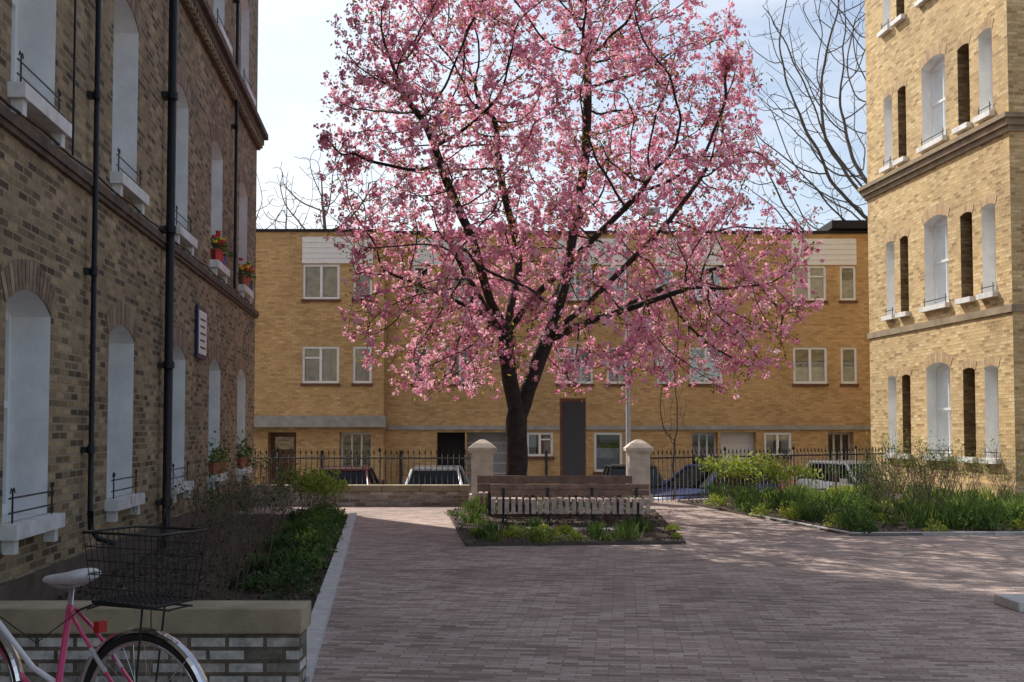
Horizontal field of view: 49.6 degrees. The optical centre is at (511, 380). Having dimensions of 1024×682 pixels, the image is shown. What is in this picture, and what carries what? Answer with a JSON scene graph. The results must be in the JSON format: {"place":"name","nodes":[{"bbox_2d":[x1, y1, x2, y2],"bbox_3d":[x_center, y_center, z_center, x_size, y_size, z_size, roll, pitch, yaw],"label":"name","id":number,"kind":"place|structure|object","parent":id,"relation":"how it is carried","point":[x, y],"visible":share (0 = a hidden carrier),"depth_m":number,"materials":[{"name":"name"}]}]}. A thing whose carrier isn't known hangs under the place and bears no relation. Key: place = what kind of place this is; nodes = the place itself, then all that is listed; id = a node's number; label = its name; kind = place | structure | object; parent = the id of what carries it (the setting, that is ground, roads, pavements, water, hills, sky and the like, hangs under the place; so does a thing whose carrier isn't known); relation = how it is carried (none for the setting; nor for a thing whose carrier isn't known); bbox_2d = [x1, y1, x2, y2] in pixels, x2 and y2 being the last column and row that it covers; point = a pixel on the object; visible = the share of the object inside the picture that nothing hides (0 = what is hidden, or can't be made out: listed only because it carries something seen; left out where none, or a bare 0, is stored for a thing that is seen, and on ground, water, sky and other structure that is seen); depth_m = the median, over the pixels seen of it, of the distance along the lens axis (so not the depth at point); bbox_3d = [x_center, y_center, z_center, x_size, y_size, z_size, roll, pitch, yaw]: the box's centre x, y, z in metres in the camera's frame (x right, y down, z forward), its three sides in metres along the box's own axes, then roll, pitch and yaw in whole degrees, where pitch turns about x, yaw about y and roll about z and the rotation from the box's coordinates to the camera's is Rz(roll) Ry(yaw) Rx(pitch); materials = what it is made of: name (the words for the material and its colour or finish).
{"place":"outdoors","nodes":[
{"label":"outdoors","id":0,"kind":"place"},
{"bbox_2d":[256,0,867,230],"label":"sky","id":1,"kind":"structure","parent":0,"point":[295,37],"materials":[{"name":"white"}]},
{"bbox_2d":[238,498,1023,681],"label":"courtyard paving","id":2,"kind":"structure","parent":0,"point":[898,609],"depth_m":10.00,"materials":[{"name":"brick"}]},
{"bbox_2d":[0,525,207,681],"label":"bicycle","id":3,"kind":"object","parent":2,"relation":"on","point":[175,649],"visible":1,"depth_m":4.87,"materials":[{"name":"metal"}]},
{"bbox_2d":[0,600,310,681],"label":"brick wall","id":4,"kind":"structure","parent":2,"relation":"on","point":[243,640],"depth_m":6.56,"materials":[{"name":"brick"}]},
{"bbox_2d":[59,514,348,612],"bbox_3d":[-3.295,2.178,13.593,2.448,0.035,13.763,0,-3,-6],"label":"planting bed","id":5,"kind":"object","parent":2,"relation":"on","point":[230,591],"visible":0.12,"depth_m":11.85,"materials":[{"name":"soil"}]},
{"bbox_2d":[124,455,220,574],"bbox_3d":[-3.679,1.431,11.848,1.200,1.318,0.910,0,-3,0],"label":"twiggy shrub","id":6,"kind":"object","parent":5,"relation":"on","point":[174,512],"visible":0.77,"depth_m":11.92,"materials":[{"name":"brown plant"}]},
{"bbox_2d":[172,461,243,548],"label":"twiggy shrub","id":7,"kind":"object","parent":5,"relation":"on","point":[208,496],"visible":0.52,"depth_m":14.67,"materials":[{"name":"brown plant"}]},
{"bbox_2d":[162,475,260,574],"bbox_3d":[-3.268,1.565,12.079,0.893,1.071,1.059,-1,-3,29],"label":"twiggy shrub","id":8,"kind":"object","parent":5,"relation":"on","point":[218,496],"visible":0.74,"depth_m":12.01,"materials":[{"name":"brown plant"}]},
{"bbox_2d":[160,477,276,599],"bbox_3d":[-2.587,1.411,9.729,0.786,1.173,0.926,2,-3,-37],"label":"twiggy shrub","id":9,"kind":"object","parent":5,"relation":"on","point":[231,526],"visible":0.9,"depth_m":9.72,"materials":[{"name":"brown plant"}]},
{"bbox_2d":[186,456,264,560],"bbox_3d":[-3.229,1.487,12.997,0.634,1.307,1.433,-1,-3,15],"label":"twiggy shrub","id":10,"kind":"object","parent":5,"relation":"on","point":[228,502],"visible":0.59,"depth_m":13.19,"materials":[{"name":"brown plant"}]},
{"bbox_2d":[191,474,289,599],"bbox_3d":[-2.464,1.431,9.960,0.911,1.154,1.089,0,-3,-10],"label":"twiggy shrub","id":11,"kind":"object","parent":5,"relation":"on","point":[224,515],"visible":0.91,"depth_m":10.00,"materials":[{"name":"brown plant"}]},
{"bbox_2d":[200,444,303,575],"bbox_3d":[-2.874,1.381,11.793,0.982,1.412,1.145,-2,-3,42],"label":"twiggy shrub","id":12,"kind":"object","parent":5,"relation":"on","point":[281,485],"visible":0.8,"depth_m":11.85,"materials":[{"name":"brown plant"}]},
{"bbox_2d":[226,474,280,551],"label":"twiggy shrub","id":13,"kind":"object","parent":5,"relation":"on","point":[254,505],"visible":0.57,"depth_m":14.29,"materials":[{"name":"brown plant"}]},
{"bbox_2d":[210,470,298,553],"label":"twiggy shrub","id":14,"kind":"object","parent":5,"relation":"on","point":[258,509],"visible":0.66,"depth_m":13.95,"materials":[{"name":"brown plant"}]},
{"bbox_2d":[231,466,277,526],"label":"twiggy shrub","id":15,"kind":"object","parent":5,"relation":"on","point":[259,501],"visible":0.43,"depth_m":17.68,"materials":[{"name":"brown plant"}]},
{"bbox_2d":[219,446,315,537],"bbox_3d":[-3.488,1.594,15.669,1.449,1.325,1.452,1,-3,-17],"label":"twiggy shrub","id":16,"kind":"object","parent":5,"relation":"on","point":[262,465],"visible":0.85,"depth_m":15.77,"materials":[{"name":"brown plant"}]},
{"bbox_2d":[261,470,303,539],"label":"twiggy shrub","id":17,"kind":"object","parent":5,"relation":"on","point":[284,499],"visible":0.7,"depth_m":15.57,"materials":[{"name":"brown plant"}]},
{"bbox_2d":[224,507,345,598],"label":"ground cover plants","id":18,"kind":"object","parent":5,"relation":"on","point":[287,573],"visible":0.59,"depth_m":11.31,"materials":[{"name":"green plant"}]},
{"bbox_2d":[246,503,329,570],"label":"ornamental grass","id":19,"kind":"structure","parent":5,"relation":"on","point":[290,524],"depth_m":14.06,"materials":[{"name":"green plant"}]},
{"bbox_2d":[272,462,325,513],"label":"euphorbia shrub","id":20,"kind":"object","parent":5,"relation":"on","point":[300,479],"visible":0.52,"depth_m":19.50,"materials":[{"name":"green plant"}]},
{"bbox_2d":[283,464,328,509],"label":"euphorbia shrub","id":21,"kind":"object","parent":5,"relation":"on","point":[292,475],"visible":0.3,"depth_m":19.82,"materials":[{"name":"green plant"}]},
{"bbox_2d":[285,503,347,545],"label":"lime ground cover","id":22,"kind":"object","parent":5,"relation":"on","point":[342,510],"visible":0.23,"depth_m":14.59,"materials":[{"name":"green plant"}]},
{"bbox_2d":[287,497,346,570],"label":"green shrub","id":23,"kind":"object","parent":5,"relation":"on","point":[325,510],"visible":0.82,"depth_m":15.09,"materials":[{"name":"green plant"}]},
{"bbox_2d":[297,468,351,510],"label":"euphorbia shrub","id":24,"kind":"object","parent":5,"relation":"on","point":[326,488],"visible":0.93,"depth_m":19.12,"materials":[{"name":"green plant"}]},
{"bbox_2d":[303,467,345,505],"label":"euphorbia shrub","id":25,"kind":"object","parent":5,"relation":"on","point":[335,491],"visible":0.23,"depth_m":19.98,"materials":[{"name":"green plant"}]},
{"bbox_2d":[306,513,356,681],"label":"kerb","id":26,"kind":"structure","parent":2,"relation":"on","point":[320,615],"depth_m":9.88,"materials":[{"name":"concrete"}]},
{"bbox_2d":[247,484,469,505],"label":"garden wall","id":27,"kind":"structure","parent":2,"relation":"on","point":[406,495],"depth_m":23.06,"materials":[{"name":"brick"}]},
{"bbox_2d":[254,447,471,492],"bbox_3d":[-4.157,2.068,24.334,6.558,1.230,0.080,0,-3,2],"label":"iron railing fence","id":28,"kind":"object","parent":2,"relation":"on","point":[368,457],"visible":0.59,"depth_m":24.30,"materials":[{"name":"black metal"}]},
{"bbox_2d":[468,440,495,500],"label":"stone gate pier","id":29,"kind":"structure","parent":2,"relation":"on","point":[482,451],"depth_m":23.71,"materials":[{"name":"beige stone"}]},
{"bbox_2d":[448,504,683,545],"bbox_3d":[0.750,2.421,19.163,4.000,0.035,8.100,0,-3,0],"label":"planting bed","id":30,"kind":"object","parent":2,"relation":"on","point":[465,535],"visible":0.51,"depth_m":18.37,"materials":[{"name":"soil"}]},
{"bbox_2d":[443,495,657,543],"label":"ornamental grass","id":31,"kind":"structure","parent":30,"relation":"on","point":[494,532],"depth_m":16.33,"materials":[{"name":"green plant"}]},
{"bbox_2d":[477,476,631,515],"bbox_3d":[0.769,2.106,20.271,2.790,0.760,0.677,0,-3,0],"label":"slatted timber bench","id":32,"kind":"object","parent":30,"relation":"on","point":[482,488],"visible":0.34,"depth_m":19.95,"materials":[{"name":"brown wood"}]},
{"bbox_2d":[311,0,824,511],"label":"cherry tree","id":33,"kind":"object","parent":30,"relation":"on","point":[573,200],"visible":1,"depth_m":20.16,"materials":[{"name":"pink plant"}]},
{"bbox_2d":[490,484,649,523],"bbox_3d":[0.983,2.083,18.583,2.701,0.660,0.677,0,-3,0],"label":"slatted timber bench","id":34,"kind":"object","parent":30,"relation":"on","point":[636,502],"visible":0.98,"depth_m":18.50,"materials":[{"name":"brown wood"}]},
{"bbox_2d":[529,527,614,530],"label":"paving slab","id":35,"kind":"structure","parent":30,"relation":"on","point":[580,528],"depth_m":17.28,"materials":[{"name":"stone"}]},
{"bbox_2d":[468,505,682,542],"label":"ground cover plants","id":36,"kind":"object","parent":30,"relation":"on","point":[568,529],"visible":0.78,"depth_m":16.13,"materials":[{"name":"green plant"}]},
{"bbox_2d":[447,510,685,546],"bbox_3d":[0.750,2.388,18.305,4.023,0.065,6.408,0,-3,0],"label":"steel edging","id":37,"kind":"object","parent":2,"relation":"on","point":[578,543],"visible":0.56,"depth_m":15.28,"materials":[{"name":"grey metal"}]},
{"bbox_2d":[658,370,688,499],"bbox_3d":[3.672,1.260,24.968,0.687,3.471,0.645,-1,-3,26],"label":"young bare tree","id":38,"kind":"object","parent":2,"relation":"on","point":[674,447],"visible":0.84,"depth_m":24.98,"materials":[{"name":"brown plant"}]},
{"bbox_2d":[359,505,1019,604],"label":"fallen petals","id":39,"kind":"object","parent":2,"relation":"on","point":[613,539],"visible":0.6,"depth_m":17.41,"materials":[{"name":"pink plant"}]},
{"bbox_2d":[650,445,888,501],"bbox_3d":[6.350,2.160,26.424,8.091,1.230,0.079,2,-3,-33],"label":"iron railing fence","id":40,"kind":"object","parent":2,"relation":"on","point":[748,456],"visible":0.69,"depth_m":26.03,"materials":[{"name":"black metal"}]},
{"bbox_2d":[677,491,1023,535],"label":"planting bed","id":41,"kind":"object","parent":2,"relation":"on","point":[774,512],"visible":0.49,"depth_m":18.37,"materials":[{"name":"soil"}]},
{"bbox_2d":[56,490,1023,610],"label":"bark mulch","id":42,"kind":"object","parent":41,"relation":"on","point":[208,594],"visible":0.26,"depth_m":14.12,"materials":[{"name":"brown wood"}]},
{"bbox_2d":[694,454,743,504],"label":"euphorbia shrub","id":43,"kind":"object","parent":41,"relation":"on","point":[715,466],"visible":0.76,"depth_m":22.84,"materials":[{"name":"green plant"}]},
{"bbox_2d":[717,452,759,504],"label":"euphorbia shrub","id":44,"kind":"object","parent":41,"relation":"on","point":[727,473],"visible":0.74,"depth_m":22.89,"materials":[{"name":"green plant"}]},
{"bbox_2d":[732,456,786,503],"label":"euphorbia shrub","id":45,"kind":"object","parent":41,"relation":"on","point":[747,471],"visible":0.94,"depth_m":22.09,"materials":[{"name":"green plant"}]},
{"bbox_2d":[743,447,790,498],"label":"euphorbia shrub","id":46,"kind":"object","parent":41,"relation":"on","point":[765,459],"visible":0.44,"depth_m":22.51,"materials":[{"name":"green plant"}]},
{"bbox_2d":[757,450,824,497],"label":"euphorbia shrub","id":47,"kind":"object","parent":41,"relation":"on","point":[770,467],"visible":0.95,"depth_m":21.70,"materials":[{"name":"green plant"}]},
{"bbox_2d":[825,459,858,497],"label":"twiggy shrub","id":48,"kind":"object","parent":41,"relation":"on","point":[835,484],"visible":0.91,"depth_m":23.72,"materials":[{"name":"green plant"}]},
{"bbox_2d":[699,480,1023,531],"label":"ornamental grass","id":49,"kind":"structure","parent":41,"relation":"on","point":[848,517],"depth_m":19.59,"materials":[{"name":"green plant"}]},
{"bbox_2d":[843,462,880,495],"bbox_3d":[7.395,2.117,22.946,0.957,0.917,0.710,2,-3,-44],"label":"twiggy shrub","id":50,"kind":"object","parent":41,"relation":"on","point":[864,477],"visible":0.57,"depth_m":22.86,"materials":[{"name":"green plant"}]},
{"bbox_2d":[704,482,1023,531],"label":"lime ground cover","id":51,"kind":"object","parent":41,"relation":"on","point":[790,513],"visible":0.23,"depth_m":19.82,"materials":[{"name":"green plant"}]},
{"bbox_2d":[848,463,886,494],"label":"twiggy shrub","id":52,"kind":"object","parent":41,"relation":"on","point":[864,471],"visible":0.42,"depth_m":24.00,"materials":[{"name":"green plant"}]},
{"bbox_2d":[845,462,892,512],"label":"twiggy shrub","id":53,"kind":"object","parent":41,"relation":"on","point":[875,487],"visible":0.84,"depth_m":20.48,"materials":[{"name":"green plant"}]},
{"bbox_2d":[730,480,1023,533],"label":"ground cover plants","id":54,"kind":"object","parent":41,"relation":"on","point":[887,520],"visible":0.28,"depth_m":18.58,"materials":[{"name":"green plant"}]},
{"bbox_2d":[856,464,901,510],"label":"twiggy shrub","id":55,"kind":"object","parent":41,"relation":"on","point":[884,488],"visible":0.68,"depth_m":20.62,"materials":[{"name":"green plant"}]},
{"bbox_2d":[849,446,913,509],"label":"twiggy shrub","id":56,"kind":"object","parent":41,"relation":"on","point":[883,474],"visible":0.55,"depth_m":21.30,"materials":[{"name":"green plant"}]},
{"bbox_2d":[851,427,915,506],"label":"twiggy shrub","id":57,"kind":"object","parent":41,"relation":"on","point":[883,454],"visible":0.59,"depth_m":22.08,"materials":[{"name":"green plant"}]},
{"bbox_2d":[859,447,926,511],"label":"twiggy shrub","id":58,"kind":"object","parent":41,"relation":"on","point":[891,478],"visible":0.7,"depth_m":20.23,"materials":[{"name":"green plant"}]},
{"bbox_2d":[863,432,930,519],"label":"twiggy shrub","id":59,"kind":"object","parent":41,"relation":"on","point":[880,453],"visible":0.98,"depth_m":18.97,"materials":[{"name":"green plant"}]},
{"bbox_2d":[865,436,955,496],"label":"twiggy shrub","id":60,"kind":"object","parent":41,"relation":"on","point":[921,459],"visible":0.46,"depth_m":20.26,"materials":[{"name":"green plant"}]},
{"bbox_2d":[881,450,940,506],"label":"twiggy shrub","id":61,"kind":"object","parent":41,"relation":"on","point":[916,477],"visible":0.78,"depth_m":19.16,"materials":[{"name":"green plant"}]},
{"bbox_2d":[877,429,966,505],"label":"twiggy shrub","id":62,"kind":"object","parent":41,"relation":"on","point":[915,467],"visible":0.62,"depth_m":19.46,"materials":[{"name":"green plant"}]},
{"bbox_2d":[883,436,973,518],"bbox_3d":[6.876,1.652,18.483,1.395,1.455,1.409,0,-3,0],"label":"twiggy shrub","id":63,"kind":"object","parent":41,"relation":"on","point":[945,465],"visible":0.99,"depth_m":18.55,"materials":[{"name":"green plant"}]},
{"bbox_2d":[892,431,964,515],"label":"twiggy shrub","id":64,"kind":"object","parent":41,"relation":"on","point":[934,471],"visible":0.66,"depth_m":19.21,"materials":[{"name":"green plant"}]},
{"bbox_2d":[900,442,979,515],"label":"twiggy shrub","id":65,"kind":"object","parent":41,"relation":"on","point":[937,466],"visible":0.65,"depth_m":19.07,"materials":[{"name":"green plant"}]},
{"bbox_2d":[928,436,986,496],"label":"twiggy shrub","id":66,"kind":"object","parent":41,"relation":"on","point":[960,482],"visible":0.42,"depth_m":22.08,"materials":[{"name":"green plant"}]},
{"bbox_2d":[927,455,988,514],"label":"twiggy shrub","id":67,"kind":"object","parent":41,"relation":"on","point":[987,464],"visible":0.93,"depth_m":18.39,"materials":[{"name":"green plant"}]},
{"bbox_2d":[938,453,981,496],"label":"twiggy shrub","id":68,"kind":"object","parent":41,"relation":"on","point":[961,471],"visible":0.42,"depth_m":22.24,"materials":[{"name":"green plant"}]},
{"bbox_2d":[968,432,1023,504],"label":"twiggy shrub","id":69,"kind":"object","parent":41,"relation":"on","point":[987,471],"visible":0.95,"depth_m":20.34,"materials":[{"name":"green plant"}]},
{"bbox_2d":[969,451,1023,499],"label":"twiggy shrub","id":70,"kind":"object","parent":41,"relation":"on","point":[1006,478],"visible":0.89,"depth_m":20.90,"materials":[{"name":"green plant"}]},
{"bbox_2d":[748,513,1023,535],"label":"kerb","id":71,"kind":"structure","parent":2,"relation":"on","point":[915,533],"depth_m":16.71,"materials":[{"name":"concrete"}]},
{"bbox_2d":[994,594,1023,611],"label":"concrete step","id":72,"kind":"object","parent":2,"relation":"on","point":[1014,602],"visible":1,"depth_m":9.90,"materials":[{"name":"concrete"}]},
{"bbox_2d":[623,440,653,503],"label":"stone gate pier","id":73,"kind":"structure","parent":0,"point":[638,452],"depth_m":23.71,"materials":[{"name":"beige stone"}]},
{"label":"road","id":74,"kind":"structure","parent":0,"visible":0},
{"bbox_2d":[318,466,386,484],"bbox_3d":[-4.462,3.039,29.890,2.026,1.455,4.082,0,-3,0],"label":"parked car","id":75,"kind":"object","parent":74,"relation":"on","point":[359,474],"visible":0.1,"depth_m":28.49,"materials":[{"name":"paint"}]},
{"bbox_2d":[403,466,471,493],"bbox_3d":[-2.005,3.052,30.191,2.020,1.455,4.040,0,-3,0],"label":"parked car","id":76,"kind":"object","parent":74,"relation":"on","point":[447,474],"visible":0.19,"depth_m":28.71,"materials":[{"name":"paint"}]},
{"bbox_2d":[559,398,585,496],"bbox_3d":[1.376,1.999,25.127,0.600,3.198,0.120,0,-3,0],"label":"information board","id":77,"kind":"object","parent":74,"relation":"on","point":[572,436],"visible":0.52,"depth_m":25.10,"materials":[{"name":"metal"}]},
{"bbox_2d":[598,464,664,498],"bbox_3d":[3.338,3.075,30.700,2.020,1.455,4.040,0,-3,0],"label":"parked car","id":78,"kind":"object","parent":74,"relation":"on","point":[614,470],"visible":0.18,"depth_m":30.27,"materials":[{"name":"paint"}]},
{"bbox_2d":[625,207,659,483],"bbox_3d":[3.194,-0.221,26.695,0.537,7.770,1.119,1,-3,-27],"label":"street lamp","id":79,"kind":"object","parent":74,"relation":"on","point":[628,423],"visible":0.22,"depth_m":26.95,"materials":[{"name":"metal"}]},
{"bbox_2d":[650,464,780,500],"bbox_3d":[5.286,2.997,29.500,4.140,1.505,2.020,2,-3,-38],"label":"parked car","id":80,"kind":"object","parent":74,"relation":"on","point":[684,486],"visible":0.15,"depth_m":28.99,"materials":[{"name":"paint"}]},
{"bbox_2d":[795,460,870,491],"bbox_3d":[9.656,3.033,30.902,2.070,1.555,4.040,1,-3,-20],"label":"parked car","id":81,"kind":"object","parent":74,"relation":"on","point":[828,464],"visible":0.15,"depth_m":30.99,"materials":[{"name":"paint"}]},
{"label":"ground","id":82,"kind":"structure","parent":0,"visible":0},
{"bbox_2d":[0,0,257,584],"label":"walls","id":83,"kind":"structure","parent":82,"relation":"on","point":[45,242],"depth_m":13.16,"materials":[{"name":"brick"}]},
{"bbox_2d":[0,0,252,548],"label":"drainpipes","id":84,"kind":"object","parent":83,"relation":"attached to","point":[169,228],"visible":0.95,"depth_m":14.57,"materials":[{"name":"black metal"}]},
{"bbox_2d":[0,0,267,600],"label":"window frames sills and cornice","id":85,"kind":"structure","parent":83,"relation":"attached to","point":[25,98],"depth_m":11.98,"materials":[{"name":"white paint"}]},
{"bbox_2d":[8,8,251,523],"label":"window guards","id":86,"kind":"object","parent":85,"relation":"attached to","point":[118,166],"depth_m":10.14,"materials":[{"name":"black metal"}]},
{"bbox_2d":[208,431,230,477],"bbox_3d":[-5.035,1.330,18.966,0.447,0.953,1.196,0,-3,0],"label":"window box","id":87,"kind":"object","parent":85,"relation":"on","point":[219,462],"visible":0.83,"depth_m":18.74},
{"bbox_2d":[211,230,233,266],"bbox_3d":[-5.075,-2.254,19.111,0.489,0.532,1.126,0,-3,0],"label":"window box","id":88,"kind":"object","parent":85,"relation":"on","point":[220,247],"visible":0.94,"depth_m":18.83,"materials":[{"name":"red plastic"}]},
{"bbox_2d":[236,429,256,467],"bbox_3d":[-5.363,1.422,22.084,0.524,0.896,1.144,0,-3,0],"label":"window box","id":89,"kind":"object","parent":85,"relation":"on","point":[247,459],"visible":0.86,"depth_m":21.74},
{"bbox_2d":[238,258,255,289],"bbox_3d":[-5.367,-2.123,22.250,0.491,0.556,1.108,0,-3,0],"label":"window box","id":90,"kind":"object","parent":85,"relation":"on","point":[245,277],"visible":0.92,"depth_m":22.01,"materials":[{"name":"red plastic"}]},
{"bbox_2d":[195,304,206,360],"bbox_3d":[-4.902,-0.747,17.517,0.054,0.820,0.800,0,-3,-6],"label":"wall sign","id":91,"kind":"object","parent":83,"relation":"attached to","point":[200,332],"visible":1,"depth_m":17.36,"materials":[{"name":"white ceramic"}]},
{"bbox_2d":[256,149,410,230],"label":"bare plane tree","id":92,"kind":"object","parent":82,"relation":"on","point":[323,216],"visible":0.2,"depth_m":54.80,"materials":[{"name":"grey plant"}]},
{"bbox_2d":[254,220,870,500],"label":"terraced brick flats","id":93,"kind":"structure","parent":82,"relation":"on","point":[319,387],"depth_m":35.99,"materials":[{"name":"brick"}]},
{"bbox_2d":[732,0,867,230],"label":"bare plane tree","id":94,"kind":"object","parent":82,"relation":"on","point":[844,168],"visible":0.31,"depth_m":44.24,"materials":[{"name":"grey plant"}]},
{"bbox_2d":[865,0,1023,484],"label":"walls","id":95,"kind":"structure","parent":82,"relation":"on","point":[967,194],"depth_m":25.47,"materials":[{"name":"yellow brick"}]},
{"bbox_2d":[857,0,1023,500],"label":"window frames sills and cornice","id":96,"kind":"structure","parent":95,"relation":"attached to","point":[985,132],"depth_m":26.02,"materials":[{"name":"white paint"}]},
{"bbox_2d":[881,21,997,457],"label":"window guards","id":97,"kind":"object","parent":96,"relation":"attached to","point":[981,288],"depth_m":25.80,"materials":[{"name":"black metal"}]},
{"bbox_2d":[933,64,950,449],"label":"glazing","id":98,"kind":"structure","parent":96,"relation":"attached to","point":[941,267],"depth_m":26.47,"materials":[{"name":"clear glass"}]}
]}

